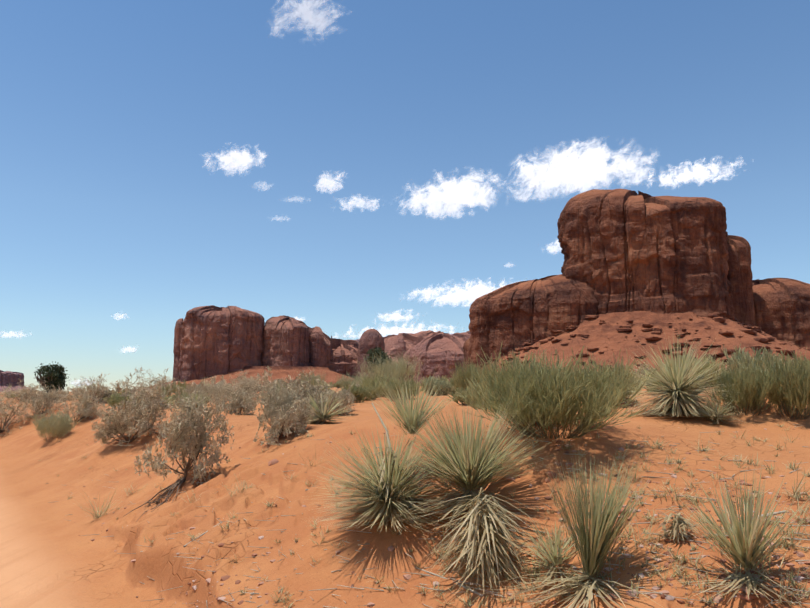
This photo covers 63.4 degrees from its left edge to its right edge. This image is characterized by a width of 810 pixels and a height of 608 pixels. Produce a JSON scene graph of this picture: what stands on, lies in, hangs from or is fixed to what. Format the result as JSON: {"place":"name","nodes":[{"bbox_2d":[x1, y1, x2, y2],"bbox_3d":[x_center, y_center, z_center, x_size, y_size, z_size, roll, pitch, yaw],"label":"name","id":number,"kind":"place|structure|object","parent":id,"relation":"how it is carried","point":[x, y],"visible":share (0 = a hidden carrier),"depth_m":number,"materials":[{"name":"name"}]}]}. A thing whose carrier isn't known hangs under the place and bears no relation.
{"place":"outdoors","nodes":[
{"label":"outdoors","id":0,"kind":"place"},
{"bbox_2d":[0,330,32,338],"bbox_3d":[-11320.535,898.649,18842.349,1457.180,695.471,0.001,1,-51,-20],"label":"cloud","id":1,"kind":"structure","parent":0,"point":[10,334],"depth_m":18869.51,"materials":[{"name":"white"}]},
{"bbox_2d":[69,376,88,386],"bbox_3d":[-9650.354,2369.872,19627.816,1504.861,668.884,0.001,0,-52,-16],"label":"cloud","id":2,"kind":"structure","parent":0,"point":[78,382],"depth_m":19625.08,"materials":[{"name":"white"}]},
{"bbox_2d":[114,313,126,319],"bbox_3d":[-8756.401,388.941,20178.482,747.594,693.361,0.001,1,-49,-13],"label":"cloud","id":3,"kind":"structure","parent":0,"point":[119,316],"depth_m":20188.94,"materials":[{"name":"white"}]},
{"bbox_2d":[122,345,137,352],"bbox_3d":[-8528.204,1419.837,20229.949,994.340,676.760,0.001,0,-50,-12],"label":"cloud","id":4,"kind":"structure","parent":0,"point":[128,349],"depth_m":20244.50,"materials":[{"name":"white"}]},
{"bbox_2d":[172,318,182,381],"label":"rock pillar","id":5,"kind":"structure","parent":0,"point":[178,333],"depth_m":599.23,"materials":[{"name":"stone"}]},
{"bbox_2d":[203,144,268,177],"bbox_3d":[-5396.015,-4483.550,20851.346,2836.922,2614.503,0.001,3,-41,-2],"label":"cloud","id":6,"kind":"structure","parent":0,"point":[231,161],"depth_m":20946.99,"materials":[{"name":"white"}]},
{"bbox_2d":[137,366,353,390],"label":"sand slope","id":7,"kind":"structure","parent":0,"point":[280,372],"depth_m":586.55,"materials":[{"name":"orange sand"}]},
{"bbox_2d":[178,305,264,381],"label":"butte","id":8,"kind":"object","parent":7,"relation":"on","point":[216,340],"visible":0.88,"depth_m":592.29,"materials":[{"name":"stone"}]},
{"bbox_2d":[261,315,310,365],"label":"butte","id":9,"kind":"object","parent":7,"relation":"on","point":[286,340],"visible":0.65,"depth_m":613.51,"materials":[{"name":"stone"}]},
{"bbox_2d":[309,326,331,369],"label":"butte","id":10,"kind":"object","parent":7,"relation":"on","point":[320,346],"visible":0.44,"depth_m":628.52,"materials":[{"name":"stone"}]},
{"bbox_2d":[254,182,271,190],"bbox_3d":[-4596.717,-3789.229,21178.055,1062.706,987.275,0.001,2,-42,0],"label":"cloud","id":11,"kind":"structure","parent":0,"point":[262,186],"depth_m":21183.79,"materials":[{"name":"white"}]},
{"bbox_2d":[267,0,350,43],"bbox_3d":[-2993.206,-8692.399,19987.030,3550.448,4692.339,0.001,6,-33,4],"label":"cloud","id":12,"kind":"structure","parent":0,"point":[319,22],"depth_m":20058.60,"materials":[{"name":"white"}]},
{"bbox_2d":[315,171,347,193],"bbox_3d":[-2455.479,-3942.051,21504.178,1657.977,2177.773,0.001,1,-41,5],"label":"cloud","id":13,"kind":"structure","parent":0,"point":[330,184],"depth_m":21520.46,"materials":[{"name":"white"}]},
{"bbox_2d":[330,338,358,374],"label":"butte","id":14,"kind":"object","parent":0,"point":[341,350],"visible":0.35,"depth_m":644.53,"materials":[{"name":"stone"}]},
{"bbox_2d":[350,343,357,360],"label":"rock formation","id":15,"kind":"object","parent":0,"point":[354,356],"visible":0.17,"depth_m":642.60,"materials":[{"name":"stone"}]},
{"bbox_2d":[331,193,379,211],"bbox_3d":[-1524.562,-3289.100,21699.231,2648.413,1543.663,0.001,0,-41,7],"label":"cloud","id":16,"kind":"structure","parent":0,"point":[354,200],"depth_m":21733.72,"materials":[{"name":"white"}]},
{"bbox_2d":[357,329,384,376],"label":"butte","id":17,"kind":"object","parent":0,"point":[370,339],"visible":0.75,"depth_m":628.76,"materials":[{"name":"stone"}]},
{"bbox_2d":[328,357,415,381],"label":"butte base","id":18,"kind":"object","parent":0,"point":[340,367],"visible":0.08,"depth_m":635.86,"materials":[{"name":"stone"}]},
{"bbox_2d":[374,309,422,324],"bbox_3d":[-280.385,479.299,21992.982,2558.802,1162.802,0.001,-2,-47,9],"label":"cloud","id":19,"kind":"structure","parent":0,"point":[396,316],"depth_m":22029.61,"materials":[{"name":"white"}]},
{"bbox_2d":[335,320,464,338],"bbox_3d":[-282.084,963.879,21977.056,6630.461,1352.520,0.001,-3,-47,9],"label":"cloud","id":20,"kind":"structure","parent":0,"point":[383,331],"depth_m":22051.43,"materials":[{"name":"white"}]},
{"bbox_2d":[383,333,424,358],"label":"rock formation","id":21,"kind":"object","parent":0,"point":[401,343],"visible":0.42,"depth_m":852.37,"materials":[{"name":"brown stone"}]},
{"bbox_2d":[0,386,809,607],"bbox_3d":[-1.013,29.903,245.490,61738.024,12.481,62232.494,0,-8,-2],"label":"ground","id":22,"kind":"structure","parent":0,"point":[50,557],"depth_m":4.92,"materials":[{"name":"orange sand"}]},
{"bbox_2d":[0,385,28,391],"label":"butte talus","id":23,"kind":"structure","parent":22,"relation":"on","point":[12,388],"depth_m":4771.95,"materials":[{"name":"stone"}]},
{"bbox_2d":[0,370,23,386],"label":"butte","id":24,"kind":"structure","parent":23,"relation":"on","point":[7,377],"depth_m":4813.39,"materials":[{"name":"stone"}]},
{"bbox_2d":[0,383,44,435],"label":"dry shrub","id":25,"kind":"object","parent":22,"relation":"on","point":[12,408],"visible":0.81,"depth_m":20.64,"materials":[{"name":"beige plant"}]},
{"bbox_2d":[0,378,50,401],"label":"dry shrub","id":26,"kind":"object","parent":22,"relation":"on","point":[22,390],"visible":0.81,"depth_m":36.12,"materials":[{"name":"beige plant"}]},
{"bbox_2d":[15,385,64,417],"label":"dry shrub","id":27,"kind":"object","parent":22,"relation":"on","point":[47,401],"visible":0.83,"depth_m":21.49,"materials":[{"name":"beige plant"}]},
{"bbox_2d":[34,361,68,392],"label":"juniper","id":28,"kind":"object","parent":22,"relation":"on","point":[56,373],"depth_m":40.75,"materials":[{"name":"green plant"}]},
{"bbox_2d":[32,406,80,441],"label":"pale shrub","id":29,"kind":"object","parent":22,"relation":"on","point":[56,427],"visible":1,"depth_m":15.43,"materials":[{"name":"beige plant"}]},
{"bbox_2d":[47,389,110,422],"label":"dry shrub","id":30,"kind":"object","parent":22,"relation":"on","point":[86,410],"visible":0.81,"depth_m":17.14,"materials":[{"name":"beige plant"}]},
{"bbox_2d":[61,374,114,403],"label":"dry shrub","id":31,"kind":"object","parent":22,"relation":"on","point":[94,389],"visible":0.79,"depth_m":25.59,"materials":[{"name":"beige plant"}]},
{"bbox_2d":[71,488,121,518],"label":"grass tuft","id":32,"kind":"object","parent":22,"relation":"on","point":[95,513],"visible":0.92,"depth_m":7.44,"materials":[{"name":"beige plant"}]},
{"bbox_2d":[91,367,172,445],"bbox_3d":[-4.648,1.776,11.328,1.563,1.390,1.295,-6,-10,39],"label":"dry shrub","id":33,"kind":"object","parent":22,"relation":"on","point":[140,424],"visible":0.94,"depth_m":11.09,"materials":[{"name":"beige plant"}]},
{"bbox_2d":[124,482,145,495],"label":"grass tuft","id":34,"kind":"object","parent":22,"relation":"on","point":[131,490],"visible":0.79,"depth_m":8.07,"materials":[{"name":"beige plant"}]},
{"bbox_2d":[132,369,176,395],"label":"dry shrub","id":35,"kind":"object","parent":22,"relation":"on","point":[154,382],"visible":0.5,"depth_m":31.70,"materials":[{"name":"beige plant"}]},
{"bbox_2d":[123,385,234,521],"bbox_3d":[-2.496,1.572,7.118,1.052,1.377,1.069,-5,-9,35],"label":"dry shrub","id":36,"kind":"object","parent":22,"relation":"on","point":[181,435],"visible":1,"depth_m":7.09,"materials":[{"name":"grey plant"}]},
{"bbox_2d":[184,373,245,405],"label":"dry shrub","id":37,"kind":"object","parent":22,"relation":"on","point":[218,395],"visible":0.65,"depth_m":18.20,"materials":[{"name":"beige plant"}]},
{"bbox_2d":[224,370,278,397],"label":"dry shrub","id":38,"kind":"object","parent":22,"relation":"on","point":[246,384],"visible":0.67,"depth_m":24.37,"materials":[{"name":"beige plant"}]},
{"bbox_2d":[242,366,315,445],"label":"dry shrub","id":39,"kind":"object","parent":22,"relation":"on","point":[285,412],"visible":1,"depth_m":7.96,"materials":[{"name":"beige plant"}]},
{"bbox_2d":[296,368,325,386],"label":"pale shrub","id":40,"kind":"object","parent":22,"relation":"on","point":[313,381],"visible":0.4,"depth_m":28.15,"materials":[{"name":"plant"}]},
{"bbox_2d":[298,395,332,423],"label":"dry shrub","id":41,"kind":"object","parent":22,"relation":"on","point":[313,415],"visible":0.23,"depth_m":9.36,"materials":[{"name":"grey plant"}]},
{"bbox_2d":[24,363,648,414],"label":"dry shrubs","id":42,"kind":"object","parent":22,"relation":"on","point":[236,404],"depth_m":14.59,"materials":[{"name":"beige plant"}]},
{"bbox_2d":[325,385,355,414],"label":"dry shrub","id":43,"kind":"object","parent":22,"relation":"on","point":[346,397],"visible":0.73,"depth_m":11.70,"materials":[{"name":"beige plant"}]},
{"bbox_2d":[336,371,362,387],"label":"pale shrub","id":44,"kind":"object","parent":22,"relation":"on","point":[342,380],"visible":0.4,"depth_m":29.23,"materials":[{"name":"plant"}]},
{"bbox_2d":[364,347,392,381],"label":"juniper","id":45,"kind":"object","parent":22,"relation":"on","point":[376,351],"depth_m":61.25,"materials":[{"name":"green plant"}]},
{"bbox_2d":[298,414,460,532],"bbox_3d":[-0.103,1.019,4.273,1.182,0.697,1.158,0,-8,-2],"label":"yucca","id":46,"kind":"object","parent":22,"relation":"on","point":[394,483],"visible":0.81,"depth_m":4.14,"materials":[{"name":"green plant"}]},
{"bbox_2d":[344,446,442,518],"bbox_3d":[-0.062,1.149,4.267,0.720,0.431,0.694,0,-8,-2],"label":"yucca plant","id":47,"kind":"object","parent":46,"relation":"attached to","point":[387,490],"visible":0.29,"depth_m":4.19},
{"bbox_2d":[371,403,394,506],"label":"yucca stalk","id":48,"kind":"object","parent":22,"relation":"on","point":[387,434],"visible":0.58,"depth_m":4.38,"materials":[{"name":"brown plant"}]},
{"bbox_2d":[354,350,424,381],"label":"pale shrub","id":49,"kind":"object","parent":22,"relation":"on","point":[398,369],"visible":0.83,"depth_m":30.96,"materials":[{"name":"plant"}]},
{"bbox_2d":[5,350,809,409],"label":"green shrubs","id":50,"kind":"object","parent":22,"relation":"on","point":[360,393],"depth_m":17.69,"materials":[{"name":"green plant"}]},
{"bbox_2d":[367,363,455,481],"bbox_3d":[0.078,0.826,4.679,0.881,0.814,0.746,-7,-10,41],"label":"yucca","id":51,"kind":"object","parent":22,"relation":"on","point":[408,412],"visible":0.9,"depth_m":4.65,"materials":[{"name":"green plant"}]},
{"bbox_2d":[46,424,809,607],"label":"dead wood","id":52,"kind":"object","parent":22,"relation":"on","point":[646,593],"visible":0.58,"depth_m":3.68,"materials":[{"name":"brown wood"}]},
{"bbox_2d":[57,417,809,607],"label":"grass tufts","id":53,"kind":"object","parent":22,"relation":"on","point":[684,560],"visible":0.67,"depth_m":3.45,"materials":[{"name":"green plant"}]},
{"bbox_2d":[403,333,464,383],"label":"rock formation","id":54,"kind":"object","parent":22,"relation":"on","point":[445,351],"visible":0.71,"depth_m":777.01,"materials":[{"name":"brown stone"}]},
{"bbox_2d":[408,330,470,341],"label":"ridge wall","id":55,"kind":"structure","parent":22,"relation":"on","point":[464,336],"depth_m":961.32,"materials":[{"name":"brown stone"}]},
{"bbox_2d":[78,425,809,607],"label":"pebbles","id":56,"kind":"object","parent":22,"relation":"on","point":[744,596],"visible":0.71,"depth_m":3.32,"materials":[{"name":"brown stone"}]},
{"bbox_2d":[112,343,781,405],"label":"shrubs","id":57,"kind":"object","parent":22,"relation":"on","point":[737,357],"depth_m":12.13,"materials":[{"name":"green plant"}]},
{"bbox_2d":[447,358,490,390],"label":"green shrub","id":58,"kind":"object","parent":22,"relation":"on","point":[465,374],"visible":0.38,"depth_m":17.07,"materials":[{"name":"green plant"}]},
{"bbox_2d":[382,391,560,526],"bbox_3d":[0.418,0.889,4.165,1.201,0.786,1.238,0,-8,-2],"label":"yucca","id":59,"kind":"object","parent":22,"relation":"on","point":[471,468],"visible":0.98,"depth_m":4.04,"materials":[{"name":"green plant"}]},
{"bbox_2d":[423,487,544,592],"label":"dead yucca leaves","id":60,"kind":"object","parent":22,"relation":"on","point":[479,537],"visible":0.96,"depth_m":3.49,"materials":[{"name":"beige plant"}]},
{"bbox_2d":[507,512,581,585],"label":"yucca","id":61,"kind":"object","parent":22,"relation":"on","point":[554,551],"visible":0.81,"depth_m":3.33,"materials":[{"name":"green plant"}]},
{"bbox_2d":[462,341,658,438],"bbox_3d":[1.069,0.610,4.751,1.402,0.703,1.588,0,-8,-2],"label":"green shrub","id":62,"kind":"object","parent":22,"relation":"on","point":[553,396],"visible":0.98,"depth_m":4.49,"materials":[{"name":"green plant"}]},
{"bbox_2d":[484,445,663,607],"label":"yucca","id":63,"kind":"object","parent":22,"relation":"on","point":[595,537],"visible":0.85,"depth_m":3.14,"materials":[{"name":"green plant"}]},
{"bbox_2d":[597,357,638,405],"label":"green shrub","id":64,"kind":"object","parent":22,"relation":"on","point":[619,366],"visible":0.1,"depth_m":7.67,"materials":[{"name":"green plant"}]},
{"bbox_2d":[481,309,809,372],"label":"talus slope","id":65,"kind":"structure","parent":22,"relation":"on","point":[593,329],"depth_m":295.01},
{"bbox_2d":[463,338,470,369],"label":"rock formation","id":66,"kind":"object","parent":65,"relation":"on","point":[467,355],"visible":0.12,"depth_m":366.77,"materials":[{"name":"stone"}]},
{"bbox_2d":[468,274,597,368],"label":"rock formation","id":67,"kind":"object","parent":65,"relation":"on","point":[513,316],"visible":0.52,"depth_m":332.44,"materials":[{"name":"stone"}]},
{"bbox_2d":[448,313,809,381],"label":"rocks","id":68,"kind":"object","parent":65,"relation":"on","point":[750,329],"visible":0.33,"depth_m":290.82,"materials":[{"name":"brown stone"}]},
{"bbox_2d":[557,189,737,320],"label":"butte","id":69,"kind":"object","parent":65,"relation":"on","point":[622,250],"visible":0.73,"depth_m":315.75,"materials":[{"name":"stone"}]},
{"bbox_2d":[727,235,755,326],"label":"rock pillar","id":70,"kind":"structure","parent":65,"relation":"on","point":[739,276],"depth_m":337.52,"materials":[{"name":"stone"}]},
{"bbox_2d":[752,278,809,347],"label":"butte","id":71,"kind":"object","parent":65,"relation":"on","point":[782,308],"visible":0.42,"depth_m":342.93,"materials":[{"name":"stone"}]},
{"bbox_2d":[651,506,700,542],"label":"dead yucca leaves","id":72,"kind":"object","parent":22,"relation":"on","point":[675,529],"visible":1,"depth_m":3.31,"materials":[{"name":"beige plant"}]},
{"bbox_2d":[625,332,738,416],"bbox_3d":[2.620,0.646,6.365,1.204,0.852,1.244,0,-8,-2],"label":"yucca","id":73,"kind":"object","parent":22,"relation":"on","point":[679,379],"visible":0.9,"depth_m":6.23,"materials":[{"name":"green plant"}]},
{"bbox_2d":[696,393,745,423],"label":"yucca","id":74,"kind":"object","parent":22,"relation":"on","point":[721,417],"visible":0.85,"depth_m":6.05,"materials":[{"name":"green plant"}]},
{"bbox_2d":[666,467,809,606],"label":"yucca","id":75,"kind":"object","parent":22,"relation":"on","point":[746,551],"visible":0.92,"depth_m":2.80,"materials":[{"name":"green plant"}]},
{"bbox_2d":[702,355,785,415],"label":"green shrub","id":76,"kind":"object","parent":22,"relation":"on","point":[747,383],"visible":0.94,"depth_m":6.17,"materials":[{"name":"green plant"}]},
{"bbox_2d":[753,348,809,418],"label":"green shrub","id":77,"kind":"object","parent":22,"relation":"on","point":[794,391],"visible":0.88,"depth_m":6.03,"materials":[{"name":"green plant"}]},
{"bbox_2d":[0,0,809,391],"label":"sky","id":78,"kind":"structure","parent":0,"point":[111,111],"materials":[{"name":"blue"}]},
{"bbox_2d":[409,287,449,295],"bbox_3d":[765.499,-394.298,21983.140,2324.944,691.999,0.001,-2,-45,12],"label":"cloud","id":79,"kind":"structure","parent":0,"point":[426,291],"depth_m":22002.78,"materials":[{"name":"white"}]},
{"bbox_2d":[394,168,508,218],"bbox_3d":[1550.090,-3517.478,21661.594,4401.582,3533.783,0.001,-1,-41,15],"label":"cloud","id":80,"kind":"structure","parent":0,"point":[453,196],"depth_m":21729.24,"materials":[{"name":"white"}]},
{"bbox_2d":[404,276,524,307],"bbox_3d":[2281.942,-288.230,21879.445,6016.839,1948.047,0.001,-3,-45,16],"label":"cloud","id":81,"kind":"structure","parent":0,"point":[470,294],"depth_m":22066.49,"materials":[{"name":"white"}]},
{"bbox_2d":[160,357,793,424],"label":"yucca field","id":82,"kind":"structure","parent":0,"point":[320,419],"depth_m":9.27,"materials":[{"name":"green plant"}]},
{"bbox_2d":[543,240,560,254],"bbox_3d":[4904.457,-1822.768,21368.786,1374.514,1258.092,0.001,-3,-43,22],"label":"cloud","id":83,"kind":"structure","parent":0,"point":[554,248],"depth_m":21388.64,"materials":[{"name":"white"}]},
{"bbox_2d":[499,138,659,202],"bbox_3d":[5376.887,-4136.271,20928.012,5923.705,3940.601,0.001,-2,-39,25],"label":"cloud","id":84,"kind":"structure","parent":0,"point":[572,168],"depth_m":20997.25,"materials":[{"name":"white"}]},
{"bbox_2d":[645,157,754,187],"bbox_3d":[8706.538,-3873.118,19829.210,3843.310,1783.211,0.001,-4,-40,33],"label":"cloud","id":85,"kind":"structure","parent":0,"point":[700,173],"depth_m":19865.99,"materials":[{"name":"white"}]}
]}

